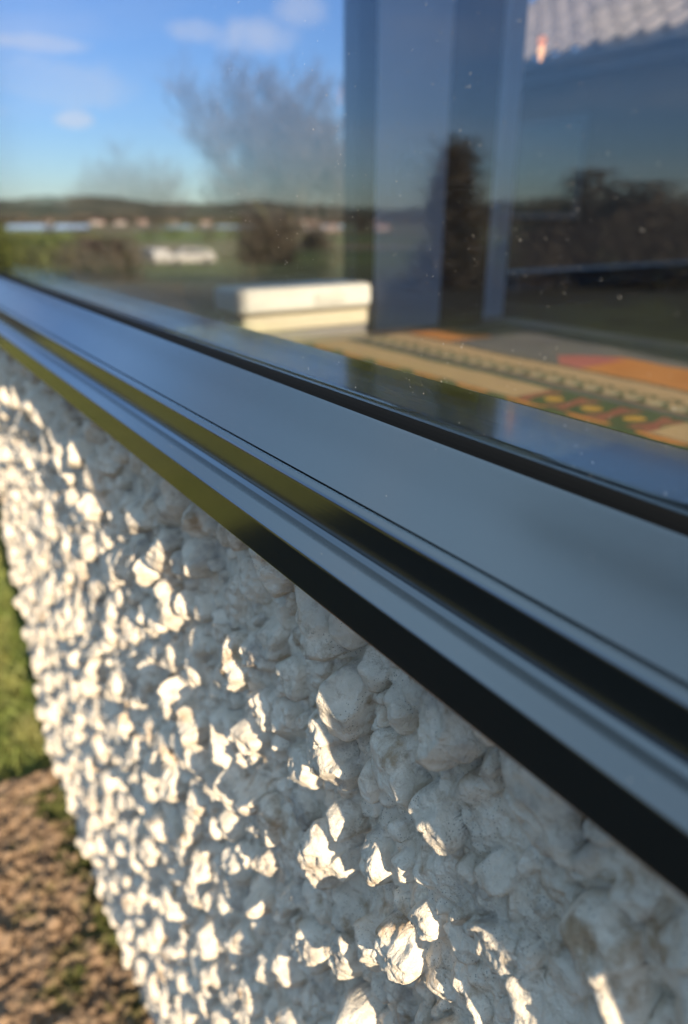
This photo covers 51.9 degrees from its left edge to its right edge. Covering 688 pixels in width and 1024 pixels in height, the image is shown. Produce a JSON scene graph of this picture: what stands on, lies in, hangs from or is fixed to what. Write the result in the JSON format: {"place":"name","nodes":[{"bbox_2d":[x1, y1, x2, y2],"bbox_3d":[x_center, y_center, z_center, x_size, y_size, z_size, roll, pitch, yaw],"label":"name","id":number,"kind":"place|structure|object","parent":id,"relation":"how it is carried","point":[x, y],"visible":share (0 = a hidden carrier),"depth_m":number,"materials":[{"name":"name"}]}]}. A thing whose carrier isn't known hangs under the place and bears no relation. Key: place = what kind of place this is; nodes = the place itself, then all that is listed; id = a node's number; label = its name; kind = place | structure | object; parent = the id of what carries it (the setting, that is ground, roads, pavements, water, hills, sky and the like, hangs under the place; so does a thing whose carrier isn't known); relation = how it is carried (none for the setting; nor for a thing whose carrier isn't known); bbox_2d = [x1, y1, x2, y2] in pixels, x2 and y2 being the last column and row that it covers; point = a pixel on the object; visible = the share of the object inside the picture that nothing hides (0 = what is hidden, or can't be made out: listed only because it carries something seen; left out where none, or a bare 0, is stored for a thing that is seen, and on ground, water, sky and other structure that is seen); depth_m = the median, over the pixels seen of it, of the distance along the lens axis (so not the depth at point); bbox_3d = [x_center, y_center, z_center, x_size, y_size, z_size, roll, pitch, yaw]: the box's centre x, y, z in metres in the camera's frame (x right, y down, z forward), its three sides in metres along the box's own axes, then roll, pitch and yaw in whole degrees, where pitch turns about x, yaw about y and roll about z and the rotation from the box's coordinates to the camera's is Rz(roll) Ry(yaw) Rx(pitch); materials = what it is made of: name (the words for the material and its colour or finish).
{"place":"outdoors","nodes":[
{"label":"outdoors","id":0,"kind":"place"},
{"bbox_2d":[0,499,54,784],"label":"grass","id":1,"kind":"structure","parent":0,"point":[19,668],"depth_m":1.54,"materials":[{"name":"green plant"}]},
{"bbox_2d":[0,765,154,1023],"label":"soil","id":2,"kind":"structure","parent":0,"point":[30,994],"depth_m":1.01,"materials":[{"name":"brown soil"}]},
{"bbox_2d":[0,222,343,782],"bbox_3d":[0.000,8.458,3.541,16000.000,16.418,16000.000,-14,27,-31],"label":"ground","id":3,"kind":"structure","parent":0,"point":[173,268],"depth_m":60.82,"materials":[{"name":"green plant"}]},
{"bbox_2d":[4,218,11,224],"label":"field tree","id":4,"kind":"object","parent":3,"relation":"on","point":[7,221],"visible":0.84,"depth_m":1227.60,"materials":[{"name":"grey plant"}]},
{"bbox_2d":[49,132,193,280],"bbox_3d":[-12.403,-16.934,39.699,7.870,7.895,7.364,-4,23,-8],"label":"bare tree","id":5,"kind":"object","parent":3,"relation":"on","point":[110,207],"visible":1,"depth_m":38.80,"materials":[{"name":"yellow plant"}]},
{"bbox_2d":[4,212,343,223],"bbox_3d":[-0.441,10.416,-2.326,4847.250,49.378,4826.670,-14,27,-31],"label":"woodland","id":6,"kind":"object","parent":3,"relation":"on","point":[48,218],"visible":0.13,"depth_m":1603.50,"materials":[{"name":"green plant"}]},
{"bbox_2d":[190,217,221,243],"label":"field tree","id":7,"kind":"object","parent":3,"relation":"on","point":[208,234],"visible":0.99,"depth_m":426.74,"materials":[{"name":"green plant"}]},
{"bbox_2d":[152,40,343,261],"bbox_3d":[-3.854,-14.334,29.901,10.772,8.758,11.085,-14,27,-31],"label":"bare tree","id":8,"kind":"object","parent":3,"relation":"on","point":[294,156],"visible":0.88,"depth_m":27.42,"materials":[{"name":"brown plant"}]},
{"bbox_2d":[203,220,343,283],"bbox_3d":[-1.743,-7.845,21.465,5.124,1.856,4.978,-4,23,-9],"label":"brown bush","id":9,"kind":"object","parent":3,"relation":"on","point":[295,252],"visible":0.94,"depth_m":20.94,"materials":[{"name":"grey plant"}]},
{"bbox_2d":[0,0,687,1023],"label":"house","id":10,"kind":"structure","parent":3,"relation":"on","point":[360,690],"depth_m":0.30,"materials":[{"name":"white stone"}]},
{"bbox_2d":[214,279,371,332],"bbox_3d":[-0.080,-0.340,1.165,0.254,0.068,0.090,-14,27,-31],"label":"ledge box","id":11,"kind":"object","parent":10,"relation":"on","point":[269,307],"visible":0.92,"depth_m":1.13,"materials":[{"name":"white plastic"}]},
{"bbox_2d":[265,0,377,338],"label":"side window","id":12,"kind":"structure","parent":10,"relation":"in","point":[360,16],"depth_m":1.19,"materials":[{"name":"black"}]},
{"bbox_2d":[0,0,687,899],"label":"front window","id":13,"kind":"structure","parent":10,"relation":"in","point":[526,567],"depth_m":0.20,"materials":[{"name":"black"}]},
{"bbox_2d":[287,317,687,351],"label":"side table","id":14,"kind":"object","parent":10,"relation":"on","point":[677,346],"visible":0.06,"depth_m":1.14,"materials":[{"name":"brown wood"}]},
{"bbox_2d":[305,323,687,449],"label":"table runner","id":15,"kind":"object","parent":14,"relation":"on","point":[612,384],"visible":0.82,"depth_m":0.86,"materials":[{"name":"fabric"}]},
{"bbox_2d":[537,3,546,61],"bbox_3d":[0.287,-1.190,0.812,0.014,1.152,0.013,-14,27,-31],"label":"pendant lamp","id":16,"kind":"object","parent":10,"relation":"hanging from","point":[542,41],"visible":1,"depth_m":1.02,"materials":[{"name":"brown"}]},
{"bbox_2d":[483,0,687,326],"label":"side window","id":17,"kind":"structure","parent":10,"relation":"in","point":[653,289],"depth_m":1.51,"materials":[{"name":"blue paint"}]},
{"bbox_2d":[507,0,687,269],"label":"outbuilding","id":18,"kind":"structure","parent":3,"relation":"on","point":[638,63],"depth_m":8.62,"materials":[{"name":"ceramic"}]},
{"bbox_2d":[511,113,590,218],"bbox_3d":[2.691,-4.546,9.383,0.046,1.200,1.200,-14,27,-31],"label":"window","id":19,"kind":"structure","parent":18,"relation":"in","point":[553,152],"depth_m":9.31,"materials":[{"name":"grey"}]},
{"bbox_2d":[2,200,342,218],"bbox_3d":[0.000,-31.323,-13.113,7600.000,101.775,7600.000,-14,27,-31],"label":"hills","id":20,"kind":"structure","parent":0,"point":[199,210],"depth_m":2568.22,"materials":[{"name":"green plant"}]},
{"bbox_2d":[6,225,343,230],"bbox_3d":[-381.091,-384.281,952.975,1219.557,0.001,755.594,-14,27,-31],"label":"river","id":21,"kind":"structure","parent":0,"point":[32,227],"depth_m":904.96,"materials":[{"name":"blue liquid"}]},
{"bbox_2d":[0,0,578,206],"label":"sky","id":22,"kind":"structure","parent":0,"point":[72,72],"materials":[{"name":"blue"}]}
]}

